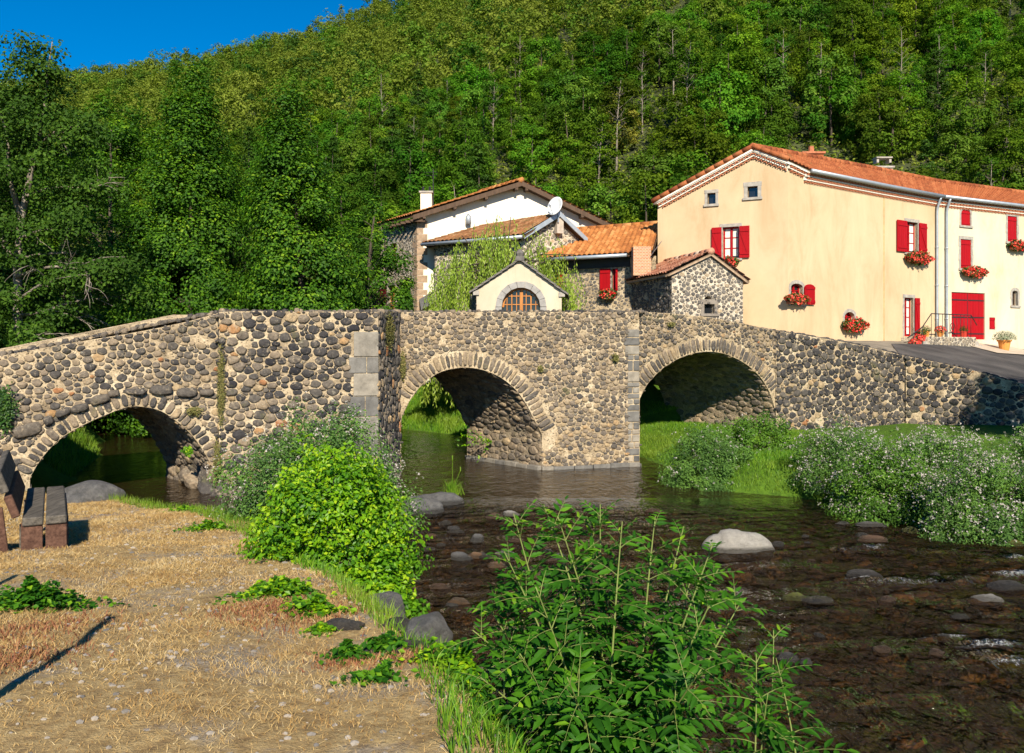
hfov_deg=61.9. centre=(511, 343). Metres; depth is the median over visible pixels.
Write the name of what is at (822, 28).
broadleaf tree
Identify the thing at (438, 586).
riffle stone
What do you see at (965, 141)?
young ash tree
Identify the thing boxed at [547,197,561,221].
satellite dish
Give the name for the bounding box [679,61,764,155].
broadleaf tree
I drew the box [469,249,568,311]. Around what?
bridge chapel
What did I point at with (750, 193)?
window
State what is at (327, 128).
broadleaf tree
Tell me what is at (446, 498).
river stone
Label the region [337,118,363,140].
broadleaf tree
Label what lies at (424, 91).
birch tree
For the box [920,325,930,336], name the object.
flower pot
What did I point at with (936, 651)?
riffle stone
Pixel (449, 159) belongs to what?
broadleaf tree
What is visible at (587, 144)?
birch tree
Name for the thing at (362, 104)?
broadleaf tree
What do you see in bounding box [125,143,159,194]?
oak tree
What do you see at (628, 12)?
oak tree
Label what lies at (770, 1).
broadleaf tree
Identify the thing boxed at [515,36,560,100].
broadleaf tree
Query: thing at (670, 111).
oak tree
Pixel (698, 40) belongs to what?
oak tree
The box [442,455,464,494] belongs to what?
grass tuft
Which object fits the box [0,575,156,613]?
weed clump
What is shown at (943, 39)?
bare birch tree
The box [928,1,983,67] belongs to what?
oak tree
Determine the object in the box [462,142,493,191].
conifer tree
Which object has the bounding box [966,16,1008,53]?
oak tree
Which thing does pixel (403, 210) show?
oak tree
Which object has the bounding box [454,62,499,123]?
broadleaf tree
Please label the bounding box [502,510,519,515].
river stone
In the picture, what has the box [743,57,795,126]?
young ash tree
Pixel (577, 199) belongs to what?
oak tree
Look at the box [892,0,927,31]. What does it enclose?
oak tree
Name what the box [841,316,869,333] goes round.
flower box
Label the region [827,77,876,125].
broadleaf tree
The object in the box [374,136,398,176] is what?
broadleaf tree
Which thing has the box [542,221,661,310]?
orange roof house
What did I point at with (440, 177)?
broadleaf tree
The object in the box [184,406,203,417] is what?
wall plant
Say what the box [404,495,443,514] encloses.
river stone
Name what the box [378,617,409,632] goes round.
bank rock
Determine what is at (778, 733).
elder seedling
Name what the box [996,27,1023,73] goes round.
oak tree
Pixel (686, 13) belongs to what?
broadleaf tree
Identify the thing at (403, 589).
alder sprout
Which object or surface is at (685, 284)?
stone shed
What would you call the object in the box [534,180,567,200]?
oak tree
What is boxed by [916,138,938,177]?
conifer tree
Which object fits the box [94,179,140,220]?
young ash tree
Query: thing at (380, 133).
broadleaf tree
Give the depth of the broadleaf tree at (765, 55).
84.86 m
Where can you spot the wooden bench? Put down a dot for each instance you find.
(12, 486)
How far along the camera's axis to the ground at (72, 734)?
4.67 m
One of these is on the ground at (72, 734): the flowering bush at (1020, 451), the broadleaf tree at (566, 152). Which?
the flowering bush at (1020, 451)
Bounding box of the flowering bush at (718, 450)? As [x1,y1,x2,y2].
[657,421,757,491]
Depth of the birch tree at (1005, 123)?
70.23 m
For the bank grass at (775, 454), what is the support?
on the ground at (72, 734)
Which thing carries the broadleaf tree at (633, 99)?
on the hillside
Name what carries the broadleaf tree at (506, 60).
on the hillside
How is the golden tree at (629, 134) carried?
on the hillside
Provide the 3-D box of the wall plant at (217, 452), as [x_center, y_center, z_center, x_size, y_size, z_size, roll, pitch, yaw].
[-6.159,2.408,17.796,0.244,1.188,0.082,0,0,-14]
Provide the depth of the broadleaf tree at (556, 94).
93.85 m
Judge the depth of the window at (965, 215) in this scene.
37.03 m
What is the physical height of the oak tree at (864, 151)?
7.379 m
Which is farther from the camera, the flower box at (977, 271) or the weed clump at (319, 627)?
the flower box at (977, 271)
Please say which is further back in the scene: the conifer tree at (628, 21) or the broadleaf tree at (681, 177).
the conifer tree at (628, 21)
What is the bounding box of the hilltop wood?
[0,0,893,156]
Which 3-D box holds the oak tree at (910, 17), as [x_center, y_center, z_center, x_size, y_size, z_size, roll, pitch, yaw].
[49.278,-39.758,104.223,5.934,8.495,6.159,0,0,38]
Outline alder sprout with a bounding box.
[346,544,430,617]
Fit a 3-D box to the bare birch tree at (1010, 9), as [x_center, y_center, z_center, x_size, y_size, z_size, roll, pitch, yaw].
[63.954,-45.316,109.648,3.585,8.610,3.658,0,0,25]
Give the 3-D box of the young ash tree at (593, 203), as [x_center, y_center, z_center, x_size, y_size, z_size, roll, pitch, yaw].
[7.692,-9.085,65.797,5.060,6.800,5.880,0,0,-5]
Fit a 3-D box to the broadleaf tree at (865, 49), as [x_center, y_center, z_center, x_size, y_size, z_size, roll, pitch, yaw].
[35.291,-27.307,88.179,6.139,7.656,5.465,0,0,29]
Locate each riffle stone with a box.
[421,546,435,550]
[428,583,449,588]
[438,520,451,524]
[446,603,457,605]
[447,526,459,528]
[447,529,464,532]
[447,597,469,604]
[479,552,491,558]
[487,561,504,567]
[762,657,771,662]
[769,646,788,655]
[771,541,783,546]
[776,652,798,662]
[799,657,812,663]
[814,632,824,637]
[855,532,868,536]
[871,645,891,652]
[879,595,896,601]
[928,648,944,655]
[951,613,969,618]
[955,645,970,647]
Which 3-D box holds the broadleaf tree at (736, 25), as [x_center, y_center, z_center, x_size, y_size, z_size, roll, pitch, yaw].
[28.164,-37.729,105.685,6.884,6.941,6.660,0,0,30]
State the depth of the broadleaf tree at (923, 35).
100.34 m
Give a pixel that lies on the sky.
(99, 32)
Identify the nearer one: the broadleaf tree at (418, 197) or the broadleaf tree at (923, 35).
the broadleaf tree at (418, 197)
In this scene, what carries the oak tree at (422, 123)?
on the hillside
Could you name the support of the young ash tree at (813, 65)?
on the hillside
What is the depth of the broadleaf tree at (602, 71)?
97.09 m
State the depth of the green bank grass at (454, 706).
4.57 m
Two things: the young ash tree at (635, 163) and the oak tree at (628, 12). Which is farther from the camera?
the oak tree at (628, 12)
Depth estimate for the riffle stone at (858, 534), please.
13.89 m
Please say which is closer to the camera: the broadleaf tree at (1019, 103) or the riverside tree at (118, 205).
the riverside tree at (118, 205)
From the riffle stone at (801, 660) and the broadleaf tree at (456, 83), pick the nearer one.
the riffle stone at (801, 660)
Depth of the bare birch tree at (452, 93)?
115.75 m
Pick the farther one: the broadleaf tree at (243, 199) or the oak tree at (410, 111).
the oak tree at (410, 111)
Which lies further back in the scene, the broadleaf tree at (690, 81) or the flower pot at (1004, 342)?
the broadleaf tree at (690, 81)
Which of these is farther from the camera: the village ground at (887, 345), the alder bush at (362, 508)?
the village ground at (887, 345)
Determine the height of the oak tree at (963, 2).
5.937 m
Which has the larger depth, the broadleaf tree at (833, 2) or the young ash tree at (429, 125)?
the broadleaf tree at (833, 2)
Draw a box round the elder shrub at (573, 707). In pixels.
[441,495,776,752]
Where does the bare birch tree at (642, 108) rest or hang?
on the hillside
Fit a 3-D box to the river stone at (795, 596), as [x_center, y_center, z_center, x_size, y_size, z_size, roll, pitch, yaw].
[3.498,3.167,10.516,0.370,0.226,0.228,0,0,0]
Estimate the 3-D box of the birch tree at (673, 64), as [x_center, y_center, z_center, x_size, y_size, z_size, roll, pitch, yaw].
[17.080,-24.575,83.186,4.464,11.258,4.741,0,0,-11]
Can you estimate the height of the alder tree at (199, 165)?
14.771 m
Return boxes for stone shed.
[625,248,749,380]
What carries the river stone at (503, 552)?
on the river water
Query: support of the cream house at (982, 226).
on the village ground at (887, 345)
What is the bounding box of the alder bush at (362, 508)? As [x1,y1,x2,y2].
[230,431,434,583]
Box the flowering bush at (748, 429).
[717,406,805,452]
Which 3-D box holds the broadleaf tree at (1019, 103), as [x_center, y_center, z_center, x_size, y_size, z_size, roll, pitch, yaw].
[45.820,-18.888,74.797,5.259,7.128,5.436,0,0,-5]
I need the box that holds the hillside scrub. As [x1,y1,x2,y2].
[3,0,1023,311]
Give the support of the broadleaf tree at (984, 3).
on the hillside
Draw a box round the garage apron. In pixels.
[973,343,1023,353]
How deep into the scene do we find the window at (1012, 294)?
38.66 m
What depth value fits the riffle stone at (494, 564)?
11.99 m
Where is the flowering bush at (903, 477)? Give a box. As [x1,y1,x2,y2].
[818,426,951,526]
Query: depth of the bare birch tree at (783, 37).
88.88 m
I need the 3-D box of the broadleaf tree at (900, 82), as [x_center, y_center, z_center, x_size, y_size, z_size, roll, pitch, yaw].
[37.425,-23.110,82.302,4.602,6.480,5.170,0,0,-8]
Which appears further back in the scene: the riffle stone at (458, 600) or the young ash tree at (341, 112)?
the young ash tree at (341, 112)
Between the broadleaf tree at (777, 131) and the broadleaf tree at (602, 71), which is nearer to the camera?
the broadleaf tree at (777, 131)
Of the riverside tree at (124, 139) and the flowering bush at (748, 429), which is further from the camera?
the riverside tree at (124, 139)
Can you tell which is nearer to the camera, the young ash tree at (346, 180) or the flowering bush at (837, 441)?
the flowering bush at (837, 441)
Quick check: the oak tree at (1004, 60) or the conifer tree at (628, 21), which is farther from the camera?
the conifer tree at (628, 21)
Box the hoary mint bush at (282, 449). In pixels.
[198,391,430,543]
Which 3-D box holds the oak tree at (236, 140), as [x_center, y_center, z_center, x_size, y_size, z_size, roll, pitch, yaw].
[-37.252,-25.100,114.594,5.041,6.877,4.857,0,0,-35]
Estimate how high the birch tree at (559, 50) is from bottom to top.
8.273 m
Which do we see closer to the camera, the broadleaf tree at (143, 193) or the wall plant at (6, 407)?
the wall plant at (6, 407)
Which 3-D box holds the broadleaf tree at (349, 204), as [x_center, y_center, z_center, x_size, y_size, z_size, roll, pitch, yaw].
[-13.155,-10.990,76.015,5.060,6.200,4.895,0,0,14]
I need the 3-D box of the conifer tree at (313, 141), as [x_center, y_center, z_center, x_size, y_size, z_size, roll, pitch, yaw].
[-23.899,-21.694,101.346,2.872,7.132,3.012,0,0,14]
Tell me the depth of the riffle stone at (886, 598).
10.40 m
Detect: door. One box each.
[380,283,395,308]
[902,294,920,335]
[952,293,983,339]
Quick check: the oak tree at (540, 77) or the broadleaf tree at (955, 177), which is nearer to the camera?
the broadleaf tree at (955, 177)
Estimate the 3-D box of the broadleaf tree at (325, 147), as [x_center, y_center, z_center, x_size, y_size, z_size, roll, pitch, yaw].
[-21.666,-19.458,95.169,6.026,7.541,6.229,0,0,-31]
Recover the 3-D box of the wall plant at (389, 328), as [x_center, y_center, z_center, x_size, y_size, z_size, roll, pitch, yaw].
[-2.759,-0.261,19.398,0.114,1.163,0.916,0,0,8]
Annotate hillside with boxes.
[52,0,1023,293]
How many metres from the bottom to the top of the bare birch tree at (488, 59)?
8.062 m
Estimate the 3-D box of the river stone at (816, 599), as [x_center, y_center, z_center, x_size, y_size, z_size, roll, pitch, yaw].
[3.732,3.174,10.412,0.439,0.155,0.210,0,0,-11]
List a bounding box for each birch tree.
[142,121,165,141]
[368,69,397,118]
[402,114,423,137]
[416,85,437,114]
[434,176,476,203]
[441,77,458,102]
[478,73,511,154]
[483,58,501,83]
[505,30,537,86]
[539,34,564,61]
[580,112,621,214]
[594,70,644,171]
[628,41,658,102]
[633,72,658,134]
[658,25,687,102]
[666,31,711,115]
[770,22,799,83]
[806,37,833,114]
[885,21,921,105]
[923,30,958,109]
[968,48,999,105]
[974,153,1010,187]
[983,113,1023,179]
[1003,0,1014,21]
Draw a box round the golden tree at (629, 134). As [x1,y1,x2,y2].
[604,92,641,152]
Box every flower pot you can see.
[908,338,920,343]
[914,334,924,343]
[917,330,926,340]
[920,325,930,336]
[934,325,946,336]
[958,326,968,336]
[992,330,1015,350]
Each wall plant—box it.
[0,381,20,437]
[180,445,193,456]
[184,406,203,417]
[211,437,221,485]
[215,336,226,447]
[385,307,396,354]
[399,347,406,384]
[537,365,543,372]
[611,352,619,363]
[666,322,675,326]
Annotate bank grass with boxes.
[106,492,547,752]
[640,399,1023,536]
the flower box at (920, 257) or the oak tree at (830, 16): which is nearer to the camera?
the flower box at (920, 257)
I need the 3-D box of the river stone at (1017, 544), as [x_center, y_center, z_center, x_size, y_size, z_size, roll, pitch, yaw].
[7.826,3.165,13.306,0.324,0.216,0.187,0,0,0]
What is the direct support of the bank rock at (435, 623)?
on the ground at (72, 734)
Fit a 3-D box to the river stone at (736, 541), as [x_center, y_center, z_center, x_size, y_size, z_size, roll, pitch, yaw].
[3.456,3.156,13.100,1.095,0.649,0.632,0,0,0]
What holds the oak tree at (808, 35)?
on the hillside
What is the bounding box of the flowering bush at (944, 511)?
[909,432,1023,546]
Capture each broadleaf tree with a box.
[102,120,129,147]
[129,167,180,209]
[142,139,180,197]
[207,194,248,227]
[219,138,249,192]
[225,180,251,215]
[241,125,272,161]
[244,140,271,194]
[293,112,333,156]
[297,132,345,171]
[297,152,354,204]
[303,132,337,160]
[312,118,354,148]
[314,106,345,146]
[317,132,350,174]
[317,170,369,236]
[335,108,378,156]
[335,185,385,249]
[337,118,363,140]
[339,143,409,213]
[345,123,390,175]
[348,167,410,241]
[350,94,388,138]
[357,199,412,262]
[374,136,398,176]
[376,140,439,212]
[387,127,455,187]
[407,182,456,218]
[434,156,483,197]
[435,116,496,196]
[442,70,483,115]
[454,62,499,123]
[477,68,509,118]
[488,104,528,152]
[493,50,537,112]
[502,167,568,197]
[503,114,542,162]
[507,121,557,183]
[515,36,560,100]
[522,99,564,159]
[540,50,601,100]
[540,66,600,120]
[550,176,584,209]
[555,132,610,178]
[557,149,626,214]
[558,56,587,75]
[571,70,607,123]
[572,31,614,80]
[576,25,608,69]
[580,38,636,93]
[591,22,629,66]
[604,27,654,89]
[607,168,676,223]
[614,75,655,123]
[634,19,676,68]
[641,138,693,189]
[642,10,673,59]
[648,169,693,220]
[649,10,676,41]
[655,118,735,178]
[655,149,711,217]
[665,6,716,63]
[672,53,722,112]
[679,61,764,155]
[680,0,729,38]
[692,46,765,133]
[702,19,736,76]
[705,0,743,31]
[709,29,770,109]
[710,12,765,60]
[722,45,778,90]
[723,44,791,120]
[732,120,790,151]
[735,0,781,41]
[737,129,782,149]
[742,94,800,144]
[748,14,779,52]
[751,0,782,33]
[763,17,796,70]
[767,0,808,6]
[768,0,831,69]
[787,34,852,104]
[822,0,855,10]
[825,43,884,99]
[826,0,872,46]
[826,0,886,64]
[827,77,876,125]
[839,93,902,141]
[847,56,882,94]
[853,89,932,160]
[855,20,912,88]
[856,0,897,47]
[878,70,926,129]
[893,0,947,32]
[904,165,968,181]
[906,0,959,53]
[919,46,968,88]
[921,93,976,156]
[933,72,1000,164]
[946,3,994,55]
[955,7,1003,79]
[965,0,1014,37]
[977,75,1023,142]
[1001,49,1023,113]
[1004,96,1023,158]
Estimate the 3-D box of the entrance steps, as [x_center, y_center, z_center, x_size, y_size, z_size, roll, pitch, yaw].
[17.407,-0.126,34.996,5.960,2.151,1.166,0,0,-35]
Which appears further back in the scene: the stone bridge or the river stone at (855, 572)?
the stone bridge
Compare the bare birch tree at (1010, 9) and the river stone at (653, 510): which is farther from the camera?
the bare birch tree at (1010, 9)
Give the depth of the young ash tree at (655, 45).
97.73 m
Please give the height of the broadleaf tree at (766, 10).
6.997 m
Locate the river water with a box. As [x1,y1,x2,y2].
[64,420,1023,752]
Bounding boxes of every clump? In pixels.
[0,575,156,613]
[157,519,243,531]
[161,505,203,513]
[209,574,351,605]
[239,552,268,559]
[264,593,361,620]
[299,620,361,638]
[313,638,375,665]
[329,659,420,686]
[335,630,425,660]
[363,640,429,655]
[379,636,522,744]
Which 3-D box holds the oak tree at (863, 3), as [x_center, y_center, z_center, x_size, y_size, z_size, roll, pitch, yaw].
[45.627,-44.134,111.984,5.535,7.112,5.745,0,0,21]
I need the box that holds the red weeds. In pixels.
[0,590,434,674]
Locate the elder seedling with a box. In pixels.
[713,617,859,752]
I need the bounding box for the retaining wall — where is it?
[774,330,1023,429]
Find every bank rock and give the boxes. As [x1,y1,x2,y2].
[65,480,125,503]
[324,618,364,631]
[368,591,406,617]
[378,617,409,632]
[403,611,452,649]
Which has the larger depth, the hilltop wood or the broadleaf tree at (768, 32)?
the hilltop wood
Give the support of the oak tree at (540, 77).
on the hillside
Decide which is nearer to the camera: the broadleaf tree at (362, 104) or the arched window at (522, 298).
the arched window at (522, 298)
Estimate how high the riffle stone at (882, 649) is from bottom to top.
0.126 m
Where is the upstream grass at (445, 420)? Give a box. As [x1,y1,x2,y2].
[41,382,643,476]
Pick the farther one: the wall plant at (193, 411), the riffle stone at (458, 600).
the wall plant at (193, 411)
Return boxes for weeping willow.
[418,215,586,407]
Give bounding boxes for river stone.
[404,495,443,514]
[421,491,464,505]
[451,551,471,560]
[468,552,481,558]
[470,534,483,542]
[485,513,503,518]
[495,550,517,554]
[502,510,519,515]
[508,538,522,541]
[582,504,601,508]
[645,508,662,511]
[701,529,774,553]
[781,592,805,600]
[801,595,833,603]
[835,521,849,524]
[845,569,882,576]
[854,521,886,526]
[857,535,887,541]
[901,526,919,533]
[971,594,1003,601]
[986,580,1023,590]
[1003,540,1023,546]
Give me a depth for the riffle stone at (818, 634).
9.15 m
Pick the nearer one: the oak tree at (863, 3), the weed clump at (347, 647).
the weed clump at (347, 647)
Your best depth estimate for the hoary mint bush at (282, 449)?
12.16 m
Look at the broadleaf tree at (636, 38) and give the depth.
96.80 m
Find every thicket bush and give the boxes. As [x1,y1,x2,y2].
[0,237,102,348]
[283,273,393,308]
[322,240,382,306]
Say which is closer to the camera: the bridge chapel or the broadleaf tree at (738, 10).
the bridge chapel
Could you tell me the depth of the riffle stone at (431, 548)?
12.92 m
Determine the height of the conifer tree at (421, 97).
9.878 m
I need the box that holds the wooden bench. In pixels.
[0,450,67,553]
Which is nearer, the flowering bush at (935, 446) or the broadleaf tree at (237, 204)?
the flowering bush at (935, 446)
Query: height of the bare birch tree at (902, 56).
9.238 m
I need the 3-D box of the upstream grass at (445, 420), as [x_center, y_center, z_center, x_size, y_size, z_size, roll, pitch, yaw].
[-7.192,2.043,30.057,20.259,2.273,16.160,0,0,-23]
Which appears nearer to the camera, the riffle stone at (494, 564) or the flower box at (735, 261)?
the riffle stone at (494, 564)
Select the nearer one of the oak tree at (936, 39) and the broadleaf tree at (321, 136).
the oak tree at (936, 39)
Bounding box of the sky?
[0,0,401,80]
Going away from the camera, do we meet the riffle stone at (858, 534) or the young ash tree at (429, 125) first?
the riffle stone at (858, 534)
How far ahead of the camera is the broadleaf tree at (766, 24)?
105.88 m
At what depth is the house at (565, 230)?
33.84 m
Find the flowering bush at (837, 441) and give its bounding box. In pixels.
[784,410,891,494]
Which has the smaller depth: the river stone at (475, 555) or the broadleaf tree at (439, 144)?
the river stone at (475, 555)
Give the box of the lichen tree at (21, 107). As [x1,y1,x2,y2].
[0,29,170,346]
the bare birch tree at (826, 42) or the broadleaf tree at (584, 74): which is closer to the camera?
the bare birch tree at (826, 42)
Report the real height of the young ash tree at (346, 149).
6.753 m
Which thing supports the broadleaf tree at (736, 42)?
on the hillside
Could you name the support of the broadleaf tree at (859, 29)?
on the hillside
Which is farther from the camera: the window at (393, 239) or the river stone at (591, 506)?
the window at (393, 239)
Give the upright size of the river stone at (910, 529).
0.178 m
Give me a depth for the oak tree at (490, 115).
97.60 m
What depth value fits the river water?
11.07 m
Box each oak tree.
[100,150,137,194]
[114,165,151,211]
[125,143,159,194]
[225,130,249,155]
[227,128,264,173]
[238,161,299,203]
[357,113,396,153]
[386,101,428,137]
[392,94,419,130]
[392,203,419,217]
[412,116,443,156]
[424,85,458,136]
[442,129,490,173]
[445,94,479,138]
[472,90,512,140]
[497,74,544,134]
[529,69,563,112]
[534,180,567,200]
[535,103,604,172]
[568,191,608,219]
[611,6,649,64]
[645,87,701,156]
[662,107,736,169]
[674,31,713,89]
[772,0,813,34]
[785,27,829,75]
[796,73,863,145]
[824,3,849,37]
[840,85,913,164]
[841,0,880,30]
[863,7,903,60]
[887,0,937,48]
[891,54,927,93]
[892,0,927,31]
[923,24,965,65]
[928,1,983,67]
[937,0,981,27]
[963,40,1020,94]
[965,126,1023,189]
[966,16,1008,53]
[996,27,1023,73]
[1005,47,1023,93]
[1009,14,1023,52]
[1009,18,1023,76]
[1013,0,1023,18]
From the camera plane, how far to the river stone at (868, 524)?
14.63 m
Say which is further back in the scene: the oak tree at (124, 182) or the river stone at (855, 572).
the oak tree at (124, 182)
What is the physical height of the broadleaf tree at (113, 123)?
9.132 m
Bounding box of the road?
[892,344,1023,383]
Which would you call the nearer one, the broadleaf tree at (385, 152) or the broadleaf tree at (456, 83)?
the broadleaf tree at (385, 152)
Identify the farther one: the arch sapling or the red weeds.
the arch sapling
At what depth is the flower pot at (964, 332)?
35.46 m
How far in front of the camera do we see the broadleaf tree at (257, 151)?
95.66 m
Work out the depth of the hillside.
87.81 m
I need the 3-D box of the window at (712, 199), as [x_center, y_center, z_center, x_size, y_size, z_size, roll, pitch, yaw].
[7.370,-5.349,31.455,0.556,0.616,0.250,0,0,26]
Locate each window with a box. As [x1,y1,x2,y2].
[388,238,397,266]
[495,282,546,310]
[554,270,562,287]
[600,267,617,290]
[700,299,719,315]
[704,189,718,206]
[712,223,749,259]
[742,181,762,199]
[788,280,814,306]
[842,309,855,322]
[897,218,927,253]
[958,236,973,269]
[959,208,973,227]
[1005,212,1018,242]
[1010,288,1020,307]
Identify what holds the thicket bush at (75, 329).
on the ground at (72, 734)
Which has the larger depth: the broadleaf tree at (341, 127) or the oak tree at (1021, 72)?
the broadleaf tree at (341, 127)
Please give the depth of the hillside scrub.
86.25 m
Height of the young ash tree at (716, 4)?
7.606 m
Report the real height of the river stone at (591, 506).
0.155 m
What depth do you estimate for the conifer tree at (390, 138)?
87.20 m
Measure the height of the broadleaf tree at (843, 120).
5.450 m
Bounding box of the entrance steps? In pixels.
[901,313,981,346]
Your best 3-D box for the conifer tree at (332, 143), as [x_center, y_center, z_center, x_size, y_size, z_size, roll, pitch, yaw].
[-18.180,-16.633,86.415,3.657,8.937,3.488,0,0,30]
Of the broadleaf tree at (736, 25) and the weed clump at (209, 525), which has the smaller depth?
the weed clump at (209, 525)
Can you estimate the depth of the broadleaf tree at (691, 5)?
112.26 m
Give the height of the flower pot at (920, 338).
0.450 m
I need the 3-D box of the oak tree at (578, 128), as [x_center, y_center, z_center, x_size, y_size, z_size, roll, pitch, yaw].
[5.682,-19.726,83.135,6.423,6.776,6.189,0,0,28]
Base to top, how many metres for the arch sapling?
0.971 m
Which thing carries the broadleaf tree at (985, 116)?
on the hillside
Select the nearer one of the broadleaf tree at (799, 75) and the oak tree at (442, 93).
the broadleaf tree at (799, 75)
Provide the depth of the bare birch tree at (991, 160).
62.53 m
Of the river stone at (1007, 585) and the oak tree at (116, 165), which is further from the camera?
the oak tree at (116, 165)
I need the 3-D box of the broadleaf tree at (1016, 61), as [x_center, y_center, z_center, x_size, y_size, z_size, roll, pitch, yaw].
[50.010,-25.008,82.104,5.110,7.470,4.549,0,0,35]
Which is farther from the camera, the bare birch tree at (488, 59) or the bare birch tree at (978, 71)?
the bare birch tree at (488, 59)
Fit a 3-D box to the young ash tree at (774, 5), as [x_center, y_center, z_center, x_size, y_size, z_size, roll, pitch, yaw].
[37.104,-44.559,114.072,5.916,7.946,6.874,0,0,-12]
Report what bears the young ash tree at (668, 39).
on the hillside
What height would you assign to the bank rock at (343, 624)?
0.089 m
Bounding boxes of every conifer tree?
[234,126,256,187]
[307,131,316,152]
[321,135,350,211]
[374,106,404,191]
[392,127,425,205]
[403,70,432,139]
[443,118,466,176]
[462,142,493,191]
[617,16,637,70]
[807,0,831,23]
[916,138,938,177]
[920,48,956,117]
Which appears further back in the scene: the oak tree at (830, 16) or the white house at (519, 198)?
the oak tree at (830, 16)
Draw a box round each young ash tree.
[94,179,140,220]
[328,109,367,136]
[329,139,372,185]
[335,171,382,221]
[419,118,456,157]
[420,100,455,140]
[455,80,513,145]
[462,144,501,184]
[539,69,591,129]
[551,76,606,151]
[583,184,642,221]
[622,151,685,220]
[632,15,686,87]
[658,19,711,72]
[693,0,733,48]
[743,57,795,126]
[760,33,792,81]
[766,0,813,19]
[771,4,819,60]
[798,49,860,140]
[928,131,986,183]
[986,146,1023,189]
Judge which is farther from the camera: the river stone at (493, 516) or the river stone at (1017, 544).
the river stone at (493, 516)
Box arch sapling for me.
[457,424,491,461]
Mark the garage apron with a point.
(995, 348)
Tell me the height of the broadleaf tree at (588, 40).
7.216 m
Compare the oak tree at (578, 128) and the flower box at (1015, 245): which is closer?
the flower box at (1015, 245)
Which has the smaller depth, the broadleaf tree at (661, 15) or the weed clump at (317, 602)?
the weed clump at (317, 602)
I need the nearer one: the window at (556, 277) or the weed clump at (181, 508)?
the weed clump at (181, 508)
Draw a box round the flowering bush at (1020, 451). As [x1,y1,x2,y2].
[987,420,1023,481]
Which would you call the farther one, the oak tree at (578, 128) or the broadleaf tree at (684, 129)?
the oak tree at (578, 128)
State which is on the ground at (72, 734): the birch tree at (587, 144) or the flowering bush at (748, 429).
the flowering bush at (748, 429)
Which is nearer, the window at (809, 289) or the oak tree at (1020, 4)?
the window at (809, 289)
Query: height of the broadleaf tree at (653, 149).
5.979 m
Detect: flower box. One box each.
[598,288,617,300]
[723,255,739,266]
[783,292,810,306]
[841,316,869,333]
[904,250,934,265]
[960,265,989,278]
[1007,239,1023,251]
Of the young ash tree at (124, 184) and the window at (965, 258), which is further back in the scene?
the young ash tree at (124, 184)
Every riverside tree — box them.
[0,80,86,290]
[0,92,227,427]
[0,141,132,318]
[159,145,316,316]
[335,193,417,309]
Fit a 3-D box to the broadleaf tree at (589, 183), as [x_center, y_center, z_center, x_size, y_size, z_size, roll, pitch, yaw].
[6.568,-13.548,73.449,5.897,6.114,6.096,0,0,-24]
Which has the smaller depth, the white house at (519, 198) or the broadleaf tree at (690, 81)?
the white house at (519, 198)
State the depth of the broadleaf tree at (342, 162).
89.59 m
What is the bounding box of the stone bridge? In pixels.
[0,308,777,497]
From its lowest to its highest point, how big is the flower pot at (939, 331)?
0.471 m
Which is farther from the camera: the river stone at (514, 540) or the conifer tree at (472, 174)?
the conifer tree at (472, 174)
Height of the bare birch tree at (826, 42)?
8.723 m
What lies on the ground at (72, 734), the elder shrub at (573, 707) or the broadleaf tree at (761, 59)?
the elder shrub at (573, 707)
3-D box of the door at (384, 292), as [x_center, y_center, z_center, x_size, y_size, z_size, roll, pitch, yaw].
[-5.495,-1.983,38.309,0.292,1.436,1.420,0,0,-40]
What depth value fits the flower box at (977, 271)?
36.85 m
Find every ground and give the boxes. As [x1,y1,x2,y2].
[0,366,1023,752]
[847,341,1023,352]
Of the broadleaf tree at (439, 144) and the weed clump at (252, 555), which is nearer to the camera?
the weed clump at (252, 555)
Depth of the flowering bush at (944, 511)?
13.73 m
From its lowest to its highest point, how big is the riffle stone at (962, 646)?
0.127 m
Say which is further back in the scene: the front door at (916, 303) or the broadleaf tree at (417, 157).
the broadleaf tree at (417, 157)
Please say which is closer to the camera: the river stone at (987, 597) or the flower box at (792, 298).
the river stone at (987, 597)
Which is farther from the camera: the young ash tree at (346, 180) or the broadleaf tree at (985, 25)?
the broadleaf tree at (985, 25)
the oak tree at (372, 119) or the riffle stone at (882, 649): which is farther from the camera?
the oak tree at (372, 119)
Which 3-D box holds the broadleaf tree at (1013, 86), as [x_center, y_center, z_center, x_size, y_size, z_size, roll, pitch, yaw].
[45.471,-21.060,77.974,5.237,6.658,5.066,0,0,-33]
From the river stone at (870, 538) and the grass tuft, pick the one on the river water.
the river stone at (870, 538)
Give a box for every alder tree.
[84,48,257,437]
[225,75,409,426]
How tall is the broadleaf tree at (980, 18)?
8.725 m
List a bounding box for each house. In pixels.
[377,169,613,381]
[420,212,587,382]
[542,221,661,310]
[651,143,945,365]
[938,179,1023,348]
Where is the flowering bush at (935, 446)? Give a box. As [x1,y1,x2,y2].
[875,416,997,472]
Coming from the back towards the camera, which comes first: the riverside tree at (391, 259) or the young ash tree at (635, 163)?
the young ash tree at (635, 163)
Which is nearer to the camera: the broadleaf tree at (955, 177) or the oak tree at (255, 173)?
the broadleaf tree at (955, 177)
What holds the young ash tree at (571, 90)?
on the hillside
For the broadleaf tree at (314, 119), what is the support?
on the hillside
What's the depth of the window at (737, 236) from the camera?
31.18 m
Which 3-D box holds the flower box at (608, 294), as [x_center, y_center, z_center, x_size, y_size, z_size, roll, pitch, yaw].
[3.581,-1.850,31.913,0.702,0.509,0.413,0,0,27]
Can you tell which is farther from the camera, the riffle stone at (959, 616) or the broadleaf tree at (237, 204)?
the broadleaf tree at (237, 204)

